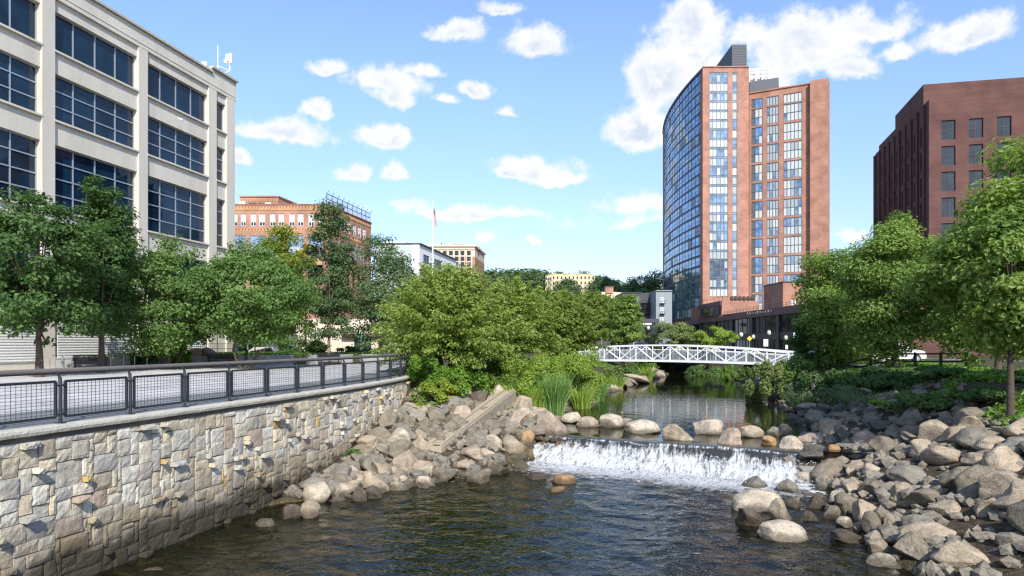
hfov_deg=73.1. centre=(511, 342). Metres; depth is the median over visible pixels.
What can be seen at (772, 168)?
window
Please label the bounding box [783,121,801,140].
window
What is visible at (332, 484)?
rock
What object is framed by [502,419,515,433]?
rock
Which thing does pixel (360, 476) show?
rock
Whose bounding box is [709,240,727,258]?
window
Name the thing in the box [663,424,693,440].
boulder
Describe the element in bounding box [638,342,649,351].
parked car
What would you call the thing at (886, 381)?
shrub
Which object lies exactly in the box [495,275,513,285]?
hill tree
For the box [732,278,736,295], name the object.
slim window
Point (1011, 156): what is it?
plane tree
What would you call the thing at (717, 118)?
window
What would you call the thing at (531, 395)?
reed clump
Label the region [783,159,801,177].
window
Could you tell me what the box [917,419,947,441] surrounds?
rock
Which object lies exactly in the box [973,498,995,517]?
rock
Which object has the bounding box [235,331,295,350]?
grey glass annex
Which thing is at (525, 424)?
rock
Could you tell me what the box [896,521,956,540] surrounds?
rock
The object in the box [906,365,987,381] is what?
shrub
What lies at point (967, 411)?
rock
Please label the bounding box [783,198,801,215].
window
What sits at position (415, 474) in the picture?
rock
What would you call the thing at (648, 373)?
reed clump
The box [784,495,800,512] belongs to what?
boulder
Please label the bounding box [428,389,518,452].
fish ladder
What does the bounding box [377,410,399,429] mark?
rock
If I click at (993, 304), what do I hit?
plane tree
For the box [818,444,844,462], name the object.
boulder
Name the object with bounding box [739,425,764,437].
boulder
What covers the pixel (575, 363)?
shrub
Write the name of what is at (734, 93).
slim window
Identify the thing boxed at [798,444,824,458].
boulder
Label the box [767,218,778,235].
window
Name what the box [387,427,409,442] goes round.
boulder
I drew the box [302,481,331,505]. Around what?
boulder
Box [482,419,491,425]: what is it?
rock
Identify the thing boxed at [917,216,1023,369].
plane tree
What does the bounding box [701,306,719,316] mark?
window
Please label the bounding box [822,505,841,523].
boulder
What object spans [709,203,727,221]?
window
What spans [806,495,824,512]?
boulder
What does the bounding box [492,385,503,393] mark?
boulder
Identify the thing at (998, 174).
window
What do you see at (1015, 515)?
rock
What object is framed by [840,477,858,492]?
boulder
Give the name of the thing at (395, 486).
boulder
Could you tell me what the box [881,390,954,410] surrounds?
shrub
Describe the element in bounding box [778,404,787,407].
rock
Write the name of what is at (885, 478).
boulder
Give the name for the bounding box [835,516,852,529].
boulder
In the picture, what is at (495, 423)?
rock
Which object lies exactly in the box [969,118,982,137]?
window
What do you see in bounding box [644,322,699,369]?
willow shrub
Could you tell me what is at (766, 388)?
shrub
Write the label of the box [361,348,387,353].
shrub
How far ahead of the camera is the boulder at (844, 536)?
16.82 m
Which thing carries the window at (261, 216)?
in the brick warehouse
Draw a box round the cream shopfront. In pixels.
[296,319,397,353]
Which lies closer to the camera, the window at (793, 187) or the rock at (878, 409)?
the rock at (878, 409)
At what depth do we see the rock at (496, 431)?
28.03 m
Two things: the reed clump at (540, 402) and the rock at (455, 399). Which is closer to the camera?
the rock at (455, 399)
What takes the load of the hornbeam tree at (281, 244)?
on the ground at (239, 546)
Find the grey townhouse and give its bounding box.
[649,290,671,348]
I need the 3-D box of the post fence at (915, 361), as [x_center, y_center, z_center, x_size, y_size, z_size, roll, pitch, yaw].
[22.165,1.672,40.544,0.402,2.416,9.710,0,0,-20]
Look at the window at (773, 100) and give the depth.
207.25 m
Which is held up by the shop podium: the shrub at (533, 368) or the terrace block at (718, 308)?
the terrace block at (718, 308)
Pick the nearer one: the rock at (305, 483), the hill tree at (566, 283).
the rock at (305, 483)
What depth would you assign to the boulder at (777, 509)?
18.86 m
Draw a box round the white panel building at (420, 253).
[374,241,457,316]
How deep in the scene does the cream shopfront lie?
103.00 m
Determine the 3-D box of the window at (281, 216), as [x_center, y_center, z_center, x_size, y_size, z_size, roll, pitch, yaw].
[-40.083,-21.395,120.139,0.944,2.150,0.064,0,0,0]
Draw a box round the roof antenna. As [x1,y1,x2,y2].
[217,46,232,72]
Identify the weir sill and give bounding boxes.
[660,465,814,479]
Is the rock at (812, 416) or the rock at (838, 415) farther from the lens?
the rock at (812, 416)
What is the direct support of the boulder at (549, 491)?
in the pool water at (805, 487)
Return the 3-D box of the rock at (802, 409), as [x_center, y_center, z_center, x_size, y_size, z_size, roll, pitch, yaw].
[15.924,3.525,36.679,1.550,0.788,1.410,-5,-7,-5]
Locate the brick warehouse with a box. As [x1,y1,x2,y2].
[235,196,371,318]
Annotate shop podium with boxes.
[672,300,1018,355]
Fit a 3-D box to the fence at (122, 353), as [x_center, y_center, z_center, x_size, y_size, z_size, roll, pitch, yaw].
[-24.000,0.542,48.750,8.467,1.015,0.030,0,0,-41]
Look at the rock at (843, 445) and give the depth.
26.00 m
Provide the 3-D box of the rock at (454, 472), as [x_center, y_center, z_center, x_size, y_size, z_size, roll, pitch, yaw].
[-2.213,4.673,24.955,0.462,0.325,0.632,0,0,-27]
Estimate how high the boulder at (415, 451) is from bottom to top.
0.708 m
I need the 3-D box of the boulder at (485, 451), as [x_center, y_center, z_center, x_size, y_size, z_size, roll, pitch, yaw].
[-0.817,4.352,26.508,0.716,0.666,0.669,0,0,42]
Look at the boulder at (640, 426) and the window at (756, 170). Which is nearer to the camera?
the boulder at (640, 426)
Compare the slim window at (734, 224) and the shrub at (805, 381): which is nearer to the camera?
the shrub at (805, 381)
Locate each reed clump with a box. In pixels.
[493,376,520,389]
[515,385,541,406]
[527,381,562,407]
[533,373,576,415]
[567,383,596,408]
[584,382,613,400]
[606,374,627,388]
[636,365,657,380]
[781,391,818,411]
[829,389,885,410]
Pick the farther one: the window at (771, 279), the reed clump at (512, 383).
the window at (771, 279)
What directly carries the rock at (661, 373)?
on the ground at (239, 546)
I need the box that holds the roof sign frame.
[321,191,371,219]
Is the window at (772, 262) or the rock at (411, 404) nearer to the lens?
the rock at (411, 404)
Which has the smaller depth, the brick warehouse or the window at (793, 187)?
the brick warehouse
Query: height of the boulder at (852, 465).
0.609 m
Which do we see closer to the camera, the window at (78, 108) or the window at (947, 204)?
the window at (78, 108)
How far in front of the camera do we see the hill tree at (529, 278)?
320.64 m
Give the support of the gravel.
on the ground at (239, 546)
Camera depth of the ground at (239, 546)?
20.02 m
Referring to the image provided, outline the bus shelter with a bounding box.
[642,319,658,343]
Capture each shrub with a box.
[128,350,158,364]
[170,343,192,363]
[236,344,261,351]
[276,336,317,354]
[307,339,326,352]
[336,346,361,353]
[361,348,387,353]
[407,353,451,387]
[419,377,460,402]
[444,364,490,395]
[466,358,503,380]
[484,350,546,395]
[514,352,568,393]
[540,350,600,401]
[573,347,606,391]
[603,365,624,381]
[622,364,641,375]
[624,362,655,371]
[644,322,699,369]
[684,364,723,375]
[721,364,740,379]
[736,364,754,380]
[744,359,786,401]
[776,353,815,390]
[783,370,824,403]
[795,368,861,396]
[816,384,865,405]
[830,365,892,387]
[856,371,923,391]
[868,399,886,405]
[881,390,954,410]
[888,367,916,375]
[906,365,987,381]
[948,385,1018,404]
[974,369,1023,382]
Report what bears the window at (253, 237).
in the brick warehouse
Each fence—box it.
[108,344,232,356]
[824,352,967,375]
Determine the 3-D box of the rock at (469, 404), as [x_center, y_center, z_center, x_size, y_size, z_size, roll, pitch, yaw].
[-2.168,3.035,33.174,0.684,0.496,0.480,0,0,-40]
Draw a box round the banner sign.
[763,339,767,352]
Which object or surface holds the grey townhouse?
on the ground at (239, 546)
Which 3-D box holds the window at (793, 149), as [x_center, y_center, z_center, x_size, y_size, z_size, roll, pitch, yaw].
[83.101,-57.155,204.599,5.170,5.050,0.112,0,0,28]
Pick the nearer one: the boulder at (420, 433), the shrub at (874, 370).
the boulder at (420, 433)
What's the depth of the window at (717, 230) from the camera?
205.19 m
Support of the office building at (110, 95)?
on the ground at (239, 546)
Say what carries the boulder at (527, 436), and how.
on the ground at (239, 546)
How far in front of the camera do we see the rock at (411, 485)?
23.17 m
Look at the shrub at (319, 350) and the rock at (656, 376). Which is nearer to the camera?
the shrub at (319, 350)
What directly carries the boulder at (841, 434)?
on the ground at (239, 546)
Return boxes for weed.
[343,448,361,456]
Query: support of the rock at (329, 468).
on the ground at (239, 546)
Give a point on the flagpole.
(434, 219)
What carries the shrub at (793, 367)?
on the ground at (239, 546)
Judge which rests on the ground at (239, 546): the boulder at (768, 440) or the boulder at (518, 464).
the boulder at (518, 464)
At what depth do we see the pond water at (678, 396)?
40.89 m
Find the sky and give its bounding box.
[100,0,1023,284]
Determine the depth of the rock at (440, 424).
28.77 m
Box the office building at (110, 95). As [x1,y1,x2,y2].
[0,0,238,370]
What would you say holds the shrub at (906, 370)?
on the ground at (239, 546)
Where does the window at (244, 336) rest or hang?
in the grey glass annex
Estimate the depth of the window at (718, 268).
205.19 m
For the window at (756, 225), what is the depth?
209.39 m
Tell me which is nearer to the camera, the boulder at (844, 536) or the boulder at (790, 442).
the boulder at (844, 536)
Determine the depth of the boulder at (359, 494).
21.18 m
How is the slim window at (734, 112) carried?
in the brick tower at (746, 182)
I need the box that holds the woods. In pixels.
[371,267,629,317]
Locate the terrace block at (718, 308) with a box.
[691,296,758,320]
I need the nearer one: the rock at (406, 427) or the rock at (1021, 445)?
the rock at (1021, 445)
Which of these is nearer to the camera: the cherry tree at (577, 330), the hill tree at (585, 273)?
the cherry tree at (577, 330)
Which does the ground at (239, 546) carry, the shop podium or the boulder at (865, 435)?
the shop podium
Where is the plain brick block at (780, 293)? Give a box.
[763,281,832,308]
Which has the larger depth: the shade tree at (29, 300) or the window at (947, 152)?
the window at (947, 152)
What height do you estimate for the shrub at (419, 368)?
2.078 m
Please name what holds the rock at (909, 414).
on the ground at (239, 546)
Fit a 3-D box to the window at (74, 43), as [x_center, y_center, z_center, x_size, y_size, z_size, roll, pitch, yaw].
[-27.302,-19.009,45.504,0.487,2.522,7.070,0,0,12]
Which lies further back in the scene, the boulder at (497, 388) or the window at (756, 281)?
the window at (756, 281)
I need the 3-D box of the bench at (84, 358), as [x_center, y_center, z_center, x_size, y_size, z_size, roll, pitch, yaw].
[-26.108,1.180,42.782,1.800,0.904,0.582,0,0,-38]
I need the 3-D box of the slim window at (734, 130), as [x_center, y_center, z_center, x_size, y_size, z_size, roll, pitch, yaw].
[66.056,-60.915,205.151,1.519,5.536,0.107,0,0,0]
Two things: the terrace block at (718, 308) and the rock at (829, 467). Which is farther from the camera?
the terrace block at (718, 308)
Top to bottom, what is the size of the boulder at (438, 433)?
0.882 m
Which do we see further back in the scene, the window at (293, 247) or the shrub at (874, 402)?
the window at (293, 247)
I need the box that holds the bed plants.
[95,351,380,357]
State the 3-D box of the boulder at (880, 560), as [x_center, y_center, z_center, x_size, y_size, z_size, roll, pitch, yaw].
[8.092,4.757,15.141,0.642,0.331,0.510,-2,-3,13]
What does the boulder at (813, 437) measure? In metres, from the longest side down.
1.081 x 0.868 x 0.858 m
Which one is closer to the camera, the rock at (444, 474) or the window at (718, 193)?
the rock at (444, 474)
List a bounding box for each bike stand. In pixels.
[49,355,64,368]
[110,354,123,365]
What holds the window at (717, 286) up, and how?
in the brick tower at (746, 182)
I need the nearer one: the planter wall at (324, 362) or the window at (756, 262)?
the planter wall at (324, 362)
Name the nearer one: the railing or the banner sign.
the railing
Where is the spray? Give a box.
[528,441,822,491]
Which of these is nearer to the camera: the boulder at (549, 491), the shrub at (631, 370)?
the boulder at (549, 491)
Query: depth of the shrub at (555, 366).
39.79 m
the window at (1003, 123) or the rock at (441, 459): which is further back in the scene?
the window at (1003, 123)
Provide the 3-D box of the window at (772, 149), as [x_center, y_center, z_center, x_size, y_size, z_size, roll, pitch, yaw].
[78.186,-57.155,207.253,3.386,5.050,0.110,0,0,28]
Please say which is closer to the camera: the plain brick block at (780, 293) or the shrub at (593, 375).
the shrub at (593, 375)
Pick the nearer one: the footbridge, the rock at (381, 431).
the rock at (381, 431)
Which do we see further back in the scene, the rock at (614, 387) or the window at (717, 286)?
the window at (717, 286)
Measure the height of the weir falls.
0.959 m
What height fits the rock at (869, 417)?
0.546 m
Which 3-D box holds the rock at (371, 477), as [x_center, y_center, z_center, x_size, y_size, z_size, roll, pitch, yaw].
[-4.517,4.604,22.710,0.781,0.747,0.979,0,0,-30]
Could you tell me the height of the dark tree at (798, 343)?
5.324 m
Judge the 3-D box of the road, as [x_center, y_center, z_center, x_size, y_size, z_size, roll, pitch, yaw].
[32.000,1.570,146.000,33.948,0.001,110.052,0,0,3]
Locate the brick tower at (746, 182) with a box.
[662,44,829,347]
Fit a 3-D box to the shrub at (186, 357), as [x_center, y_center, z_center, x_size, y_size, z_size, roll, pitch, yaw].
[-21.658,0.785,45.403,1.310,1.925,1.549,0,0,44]
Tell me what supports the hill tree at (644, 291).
on the ground at (239, 546)
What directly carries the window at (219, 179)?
in the office building at (110, 95)
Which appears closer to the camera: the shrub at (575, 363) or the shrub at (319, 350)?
the shrub at (575, 363)
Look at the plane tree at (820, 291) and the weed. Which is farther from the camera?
the plane tree at (820, 291)
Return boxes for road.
[583,348,703,354]
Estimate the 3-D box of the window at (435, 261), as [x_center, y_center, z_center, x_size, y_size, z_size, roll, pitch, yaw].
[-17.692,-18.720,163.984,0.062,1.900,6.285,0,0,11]
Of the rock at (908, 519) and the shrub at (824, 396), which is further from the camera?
the shrub at (824, 396)
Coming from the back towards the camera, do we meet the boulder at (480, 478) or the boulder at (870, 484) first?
the boulder at (480, 478)
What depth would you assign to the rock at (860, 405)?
30.44 m
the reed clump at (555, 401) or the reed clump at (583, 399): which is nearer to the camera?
the reed clump at (555, 401)
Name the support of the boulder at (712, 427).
in the pond water at (678, 396)
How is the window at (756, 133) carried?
in the brick tower at (746, 182)
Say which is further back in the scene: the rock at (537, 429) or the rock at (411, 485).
the rock at (537, 429)
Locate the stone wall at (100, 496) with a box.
[0,372,415,575]
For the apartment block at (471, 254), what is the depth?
220.00 m
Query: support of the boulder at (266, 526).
on the ground at (239, 546)
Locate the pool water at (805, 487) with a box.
[118,462,903,575]
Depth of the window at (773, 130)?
207.23 m
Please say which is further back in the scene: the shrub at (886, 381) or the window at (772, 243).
the window at (772, 243)
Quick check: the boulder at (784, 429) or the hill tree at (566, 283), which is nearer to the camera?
the boulder at (784, 429)
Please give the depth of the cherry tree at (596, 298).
85.86 m
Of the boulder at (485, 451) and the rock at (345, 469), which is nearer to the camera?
the rock at (345, 469)
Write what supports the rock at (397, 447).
on the ground at (239, 546)
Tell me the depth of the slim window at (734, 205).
205.19 m
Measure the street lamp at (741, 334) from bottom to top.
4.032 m
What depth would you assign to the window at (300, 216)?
120.15 m
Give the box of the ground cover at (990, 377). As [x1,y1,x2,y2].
[396,355,1023,425]
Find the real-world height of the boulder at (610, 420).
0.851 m
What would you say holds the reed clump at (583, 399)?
on the ground at (239, 546)
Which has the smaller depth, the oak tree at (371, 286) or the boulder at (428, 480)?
the boulder at (428, 480)
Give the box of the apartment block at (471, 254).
[426,243,485,299]
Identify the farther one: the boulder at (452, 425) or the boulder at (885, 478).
the boulder at (452, 425)
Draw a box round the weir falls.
[526,434,803,497]
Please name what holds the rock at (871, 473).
on the ground at (239, 546)
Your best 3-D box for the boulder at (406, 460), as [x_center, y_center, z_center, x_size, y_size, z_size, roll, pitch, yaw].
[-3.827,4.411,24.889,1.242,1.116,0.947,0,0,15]
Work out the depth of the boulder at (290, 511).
19.11 m
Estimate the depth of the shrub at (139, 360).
43.82 m
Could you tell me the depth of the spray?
25.62 m
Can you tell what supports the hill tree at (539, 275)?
on the ground at (239, 546)
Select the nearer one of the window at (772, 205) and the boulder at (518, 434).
the boulder at (518, 434)
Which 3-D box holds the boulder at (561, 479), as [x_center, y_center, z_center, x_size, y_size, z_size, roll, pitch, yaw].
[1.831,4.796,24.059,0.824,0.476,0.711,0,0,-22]
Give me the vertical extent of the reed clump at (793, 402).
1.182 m
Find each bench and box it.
[73,355,106,367]
[207,354,235,366]
[317,353,341,363]
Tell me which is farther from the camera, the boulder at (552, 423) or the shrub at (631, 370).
the shrub at (631, 370)
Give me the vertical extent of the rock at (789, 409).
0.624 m
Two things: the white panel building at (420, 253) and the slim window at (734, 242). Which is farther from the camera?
the slim window at (734, 242)
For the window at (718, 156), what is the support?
in the brick tower at (746, 182)
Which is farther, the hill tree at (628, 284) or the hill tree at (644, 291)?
the hill tree at (628, 284)
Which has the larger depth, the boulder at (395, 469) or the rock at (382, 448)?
the rock at (382, 448)
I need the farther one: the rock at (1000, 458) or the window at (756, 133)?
the window at (756, 133)
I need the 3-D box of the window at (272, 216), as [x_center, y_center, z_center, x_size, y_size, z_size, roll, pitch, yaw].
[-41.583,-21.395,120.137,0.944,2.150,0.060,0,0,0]
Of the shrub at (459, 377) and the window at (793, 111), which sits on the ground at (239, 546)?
the shrub at (459, 377)
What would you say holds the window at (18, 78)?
in the office building at (110, 95)
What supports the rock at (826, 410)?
on the ground at (239, 546)
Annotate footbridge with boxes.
[577,344,792,364]
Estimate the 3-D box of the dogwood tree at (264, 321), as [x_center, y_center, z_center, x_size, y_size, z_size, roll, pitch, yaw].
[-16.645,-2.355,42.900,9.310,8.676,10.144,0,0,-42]
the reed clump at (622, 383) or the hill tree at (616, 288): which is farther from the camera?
the hill tree at (616, 288)
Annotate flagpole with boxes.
[432,201,437,272]
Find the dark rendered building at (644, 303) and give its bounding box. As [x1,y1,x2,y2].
[615,292,649,348]
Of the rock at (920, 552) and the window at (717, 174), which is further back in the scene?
the window at (717, 174)
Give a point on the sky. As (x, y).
(532, 129)
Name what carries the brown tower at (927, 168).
on the ground at (239, 546)
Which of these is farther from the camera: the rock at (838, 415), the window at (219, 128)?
the window at (219, 128)
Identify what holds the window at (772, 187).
in the brick tower at (746, 182)
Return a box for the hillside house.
[545,276,552,290]
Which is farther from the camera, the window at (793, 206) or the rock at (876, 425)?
the window at (793, 206)
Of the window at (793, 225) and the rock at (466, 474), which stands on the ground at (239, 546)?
the rock at (466, 474)
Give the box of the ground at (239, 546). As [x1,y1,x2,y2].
[103,341,1023,575]
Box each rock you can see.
[299,476,325,490]
[323,463,341,472]
[326,480,340,492]
[327,465,351,477]
[332,473,347,482]
[340,461,361,469]
[346,480,362,493]
[350,453,363,463]
[350,471,364,478]
[352,444,374,453]
[356,435,382,449]
[356,473,363,480]
[359,454,385,470]
[363,470,389,492]
[367,425,391,438]
[371,461,392,474]
[375,443,388,453]
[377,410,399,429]
[379,472,390,483]
[388,439,413,457]
[391,423,412,434]
[398,403,410,410]
[403,480,416,490]
[404,402,416,407]
[410,469,430,481]
[416,416,425,421]
[417,405,431,411]
[425,409,446,421]
[427,407,449,416]
[432,420,442,427]
[432,455,450,465]
[433,469,452,480]
[435,401,451,407]
[444,468,458,476]
[446,394,465,405]
[450,404,458,411]
[451,414,468,424]
[459,471,474,480]
[463,401,472,407]
[464,434,476,445]
[469,463,481,472]
[470,384,479,391]
[472,429,487,446]
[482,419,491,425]
[482,419,505,433]
[488,427,503,437]
[491,453,507,465]
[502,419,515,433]
[512,420,522,429]
[517,406,534,415]
[522,421,536,427]
[529,424,546,435]
[531,407,547,413]
[533,412,543,419]
[543,428,552,438]
[564,406,572,412]
[607,387,617,391]
[608,384,623,389]
[616,378,633,386]
[623,374,649,383]
[626,377,637,384]
[653,373,659,378]
[656,371,665,376]
[767,389,777,399]
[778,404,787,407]
[783,406,792,411]
[787,413,802,419]
[794,403,816,416]
[800,493,826,503]
[803,410,827,426]
[810,458,845,478]
[816,404,827,408]
[816,407,830,413]
[829,403,843,418]
[831,412,854,418]
[835,443,861,447]
[847,400,868,410]
[862,413,882,426]
[864,406,884,415]
[864,470,883,479]
[867,419,890,431]
[868,435,897,455]
[876,390,897,399]
[884,465,926,484]
[885,426,899,431]
[887,399,909,413]
[888,482,912,500]
[893,531,929,560]
[896,406,923,424]
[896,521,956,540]
[897,425,918,434]
[900,431,916,442]
[900,488,939,507]
[901,514,935,525]
[909,438,931,457]
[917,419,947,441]
[920,445,960,464]
[927,500,960,516]
[929,540,989,567]
[938,425,965,442]
[938,466,970,487]
[952,406,991,425]
[954,426,987,448]
[954,464,995,497]
[957,415,983,426]
[960,452,983,465]
[972,435,1005,450]
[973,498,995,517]
[978,470,1018,499]
[982,445,1023,472]
[990,479,1023,509]
[993,442,1023,456]
[1003,417,1023,436]
[1004,436,1023,442]
[1006,499,1023,533]
[1018,441,1023,451]
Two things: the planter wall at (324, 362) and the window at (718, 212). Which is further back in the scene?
the window at (718, 212)
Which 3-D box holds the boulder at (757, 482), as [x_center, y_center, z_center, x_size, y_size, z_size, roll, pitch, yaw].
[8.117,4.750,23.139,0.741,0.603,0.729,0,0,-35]
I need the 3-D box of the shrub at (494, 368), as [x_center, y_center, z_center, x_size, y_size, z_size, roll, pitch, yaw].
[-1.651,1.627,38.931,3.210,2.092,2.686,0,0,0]
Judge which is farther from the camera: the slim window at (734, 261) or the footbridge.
the slim window at (734, 261)
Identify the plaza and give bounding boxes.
[0,363,403,413]
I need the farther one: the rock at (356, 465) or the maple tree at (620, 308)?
the maple tree at (620, 308)
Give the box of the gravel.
[284,368,1023,575]
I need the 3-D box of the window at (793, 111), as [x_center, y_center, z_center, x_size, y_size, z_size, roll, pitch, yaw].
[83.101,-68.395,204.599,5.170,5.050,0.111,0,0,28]
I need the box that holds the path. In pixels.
[0,373,405,429]
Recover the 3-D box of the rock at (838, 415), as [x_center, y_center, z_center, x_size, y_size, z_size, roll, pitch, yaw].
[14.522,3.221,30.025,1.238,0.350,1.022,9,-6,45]
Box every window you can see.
[0,0,42,44]
[0,51,42,116]
[0,128,40,207]
[3,228,34,271]
[54,14,139,91]
[54,75,139,151]
[55,146,139,229]
[147,65,209,125]
[147,117,209,177]
[147,177,209,244]
[148,252,204,302]
[216,102,227,134]
[216,148,227,184]
[216,199,227,248]
[235,236,245,252]
[238,336,263,350]
[241,214,245,225]
[250,236,264,251]
[251,214,255,225]
[259,214,264,225]
[270,214,274,225]
[279,214,283,225]
[288,236,302,254]
[289,214,294,225]
[298,214,302,225]
[308,236,322,256]
[309,214,313,225]
[354,339,386,353]
[423,254,428,264]
[434,259,440,267]
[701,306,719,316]
[709,72,727,90]
[709,91,727,109]
[709,110,727,127]
[709,128,727,146]
[709,147,727,165]
[709,166,727,183]
[709,184,727,202]
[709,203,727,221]
[709,222,727,239]
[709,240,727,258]
[709,259,727,277]
[709,278,727,295]
[732,72,736,90]
[732,91,736,109]
[732,110,736,127]
[732,128,736,146]
[732,147,736,165]
[732,166,736,183]
[732,184,736,202]
[732,203,736,221]
[732,222,736,239]
[732,240,736,258]
[732,259,736,277]
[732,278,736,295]
[751,98,762,107]
[751,108,762,125]
[751,127,762,144]
[751,145,762,162]
[751,164,762,181]
[751,183,762,199]
[751,201,762,218]
[751,220,762,236]
[751,238,762,255]
[751,257,762,273]
[751,276,762,292]
[751,294,762,309]
[767,95,778,105]
[767,106,778,123]
[767,124,778,142]
[767,143,778,160]
[767,162,778,179]
[767,181,778,198]
[767,200,778,216]
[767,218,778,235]
[767,237,778,254]
[767,256,778,272]
[767,275,778,284]
[783,92,801,103]
[783,102,801,121]
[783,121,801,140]
[783,140,801,158]
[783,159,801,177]
[783,178,801,196]
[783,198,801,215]
[783,217,801,234]
[783,236,801,253]
[783,255,801,272]
[783,274,800,280]
[941,120,954,139]
[941,146,954,165]
[941,172,954,190]
[941,197,954,216]
[941,223,954,239]
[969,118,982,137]
[969,144,982,163]
[969,170,982,189]
[997,116,1010,135]
[997,142,1010,161]
[997,169,1010,187]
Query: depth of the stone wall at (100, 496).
16.10 m
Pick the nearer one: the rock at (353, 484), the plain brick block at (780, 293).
the rock at (353, 484)
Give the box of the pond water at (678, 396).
[563,355,864,453]
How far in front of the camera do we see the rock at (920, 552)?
15.06 m
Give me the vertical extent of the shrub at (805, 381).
1.956 m
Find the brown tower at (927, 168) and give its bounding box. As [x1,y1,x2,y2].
[873,77,1023,286]
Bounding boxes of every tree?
[0,186,124,376]
[61,173,147,372]
[97,232,245,368]
[150,238,323,368]
[249,222,318,351]
[290,243,316,345]
[295,199,363,363]
[339,233,420,351]
[366,259,541,369]
[478,274,574,377]
[484,277,496,292]
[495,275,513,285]
[520,268,554,289]
[520,273,541,297]
[531,285,611,361]
[554,278,582,293]
[567,286,579,297]
[571,270,601,283]
[572,290,623,355]
[582,274,614,291]
[599,280,627,291]
[604,294,646,353]
[604,294,646,364]
[621,274,660,291]
[622,282,632,290]
[635,288,651,292]
[636,269,662,291]
[689,326,739,366]
[784,305,852,371]
[789,247,903,368]
[831,210,958,366]
[893,174,1023,424]
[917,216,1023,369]
[930,134,1023,292]
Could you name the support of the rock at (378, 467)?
on the ground at (239, 546)
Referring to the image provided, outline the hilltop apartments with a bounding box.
[549,273,594,295]
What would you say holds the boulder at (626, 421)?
in the pond water at (678, 396)
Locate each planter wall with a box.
[55,356,170,367]
[191,355,294,366]
[305,354,352,364]
[359,354,387,363]
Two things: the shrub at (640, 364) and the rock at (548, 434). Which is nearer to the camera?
the rock at (548, 434)
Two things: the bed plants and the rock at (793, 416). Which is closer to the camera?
the rock at (793, 416)
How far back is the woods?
381.72 m
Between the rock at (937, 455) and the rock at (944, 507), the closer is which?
the rock at (944, 507)
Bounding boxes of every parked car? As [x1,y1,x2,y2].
[248,347,278,352]
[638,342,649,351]
[865,343,926,362]
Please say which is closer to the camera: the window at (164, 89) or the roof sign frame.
the window at (164, 89)
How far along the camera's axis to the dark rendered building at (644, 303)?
175.00 m
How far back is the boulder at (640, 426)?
30.17 m
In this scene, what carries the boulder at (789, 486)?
in the pool water at (805, 487)
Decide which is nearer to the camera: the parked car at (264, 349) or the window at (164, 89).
the window at (164, 89)
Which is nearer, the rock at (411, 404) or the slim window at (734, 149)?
the rock at (411, 404)
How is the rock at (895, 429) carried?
on the ground at (239, 546)
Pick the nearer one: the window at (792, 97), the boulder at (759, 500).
the boulder at (759, 500)
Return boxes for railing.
[0,352,409,424]
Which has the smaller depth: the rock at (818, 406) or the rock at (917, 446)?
the rock at (917, 446)
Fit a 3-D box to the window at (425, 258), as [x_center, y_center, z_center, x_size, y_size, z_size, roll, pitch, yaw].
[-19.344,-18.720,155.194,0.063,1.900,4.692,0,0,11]
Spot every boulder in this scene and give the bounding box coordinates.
[134,567,167,575]
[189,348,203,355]
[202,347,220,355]
[253,518,276,534]
[281,504,301,524]
[300,499,320,521]
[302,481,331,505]
[334,483,351,496]
[351,486,366,505]
[365,485,382,502]
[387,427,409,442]
[389,481,408,493]
[391,450,417,470]
[392,466,398,473]
[400,415,414,426]
[400,475,407,481]
[405,406,425,418]
[408,447,425,458]
[412,438,433,450]
[413,460,433,476]
[414,417,432,428]
[414,429,426,438]
[415,476,435,488]
[428,428,444,439]
[431,460,440,467]
[440,417,460,431]
[450,405,472,416]
[456,459,473,469]
[460,444,483,460]
[463,396,473,401]
[466,468,491,489]
[469,391,488,401]
[481,448,494,454]
[485,434,502,447]
[488,462,509,477]
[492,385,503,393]
[502,435,526,459]
[510,410,528,423]
[511,459,529,471]
[515,395,532,407]
[515,428,535,444]
[520,429,534,449]
[526,473,547,484]
[536,411,569,434]
[544,486,566,496]
[552,473,576,487]
[561,412,580,423]
[576,416,599,427]
[599,414,623,427]
[622,418,632,424]
[624,419,660,433]
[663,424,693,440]
[692,419,723,434]
[717,427,742,444]
[731,489,781,520]
[734,508,763,532]
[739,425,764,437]
[742,476,767,488]
[756,519,808,545]
[761,435,776,445]
[765,426,778,435]
[768,498,792,521]
[776,478,800,498]
[778,423,793,434]
[778,435,803,452]
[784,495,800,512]
[796,472,814,483]
[797,432,823,441]
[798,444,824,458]
[800,511,818,523]
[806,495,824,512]
[815,476,827,484]
[818,419,841,434]
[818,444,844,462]
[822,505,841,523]
[828,490,842,504]
[830,528,861,544]
[834,492,857,515]
[835,428,851,442]
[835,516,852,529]
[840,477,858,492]
[846,459,864,475]
[852,430,875,443]
[852,499,876,521]
[861,511,882,533]
[862,463,879,474]
[863,478,882,493]
[865,552,897,568]
[866,539,890,554]
[877,475,892,481]
[883,512,897,526]
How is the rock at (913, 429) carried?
on the ground at (239, 546)
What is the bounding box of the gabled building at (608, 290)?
[597,287,621,348]
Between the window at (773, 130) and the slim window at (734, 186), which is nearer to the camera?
the slim window at (734, 186)
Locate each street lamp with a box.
[647,324,649,358]
[739,331,742,360]
[767,329,770,352]
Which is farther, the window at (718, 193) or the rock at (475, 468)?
the window at (718, 193)
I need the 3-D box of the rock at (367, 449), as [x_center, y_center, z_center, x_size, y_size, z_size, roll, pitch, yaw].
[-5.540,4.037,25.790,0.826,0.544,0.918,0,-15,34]
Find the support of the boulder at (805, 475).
on the ground at (239, 546)

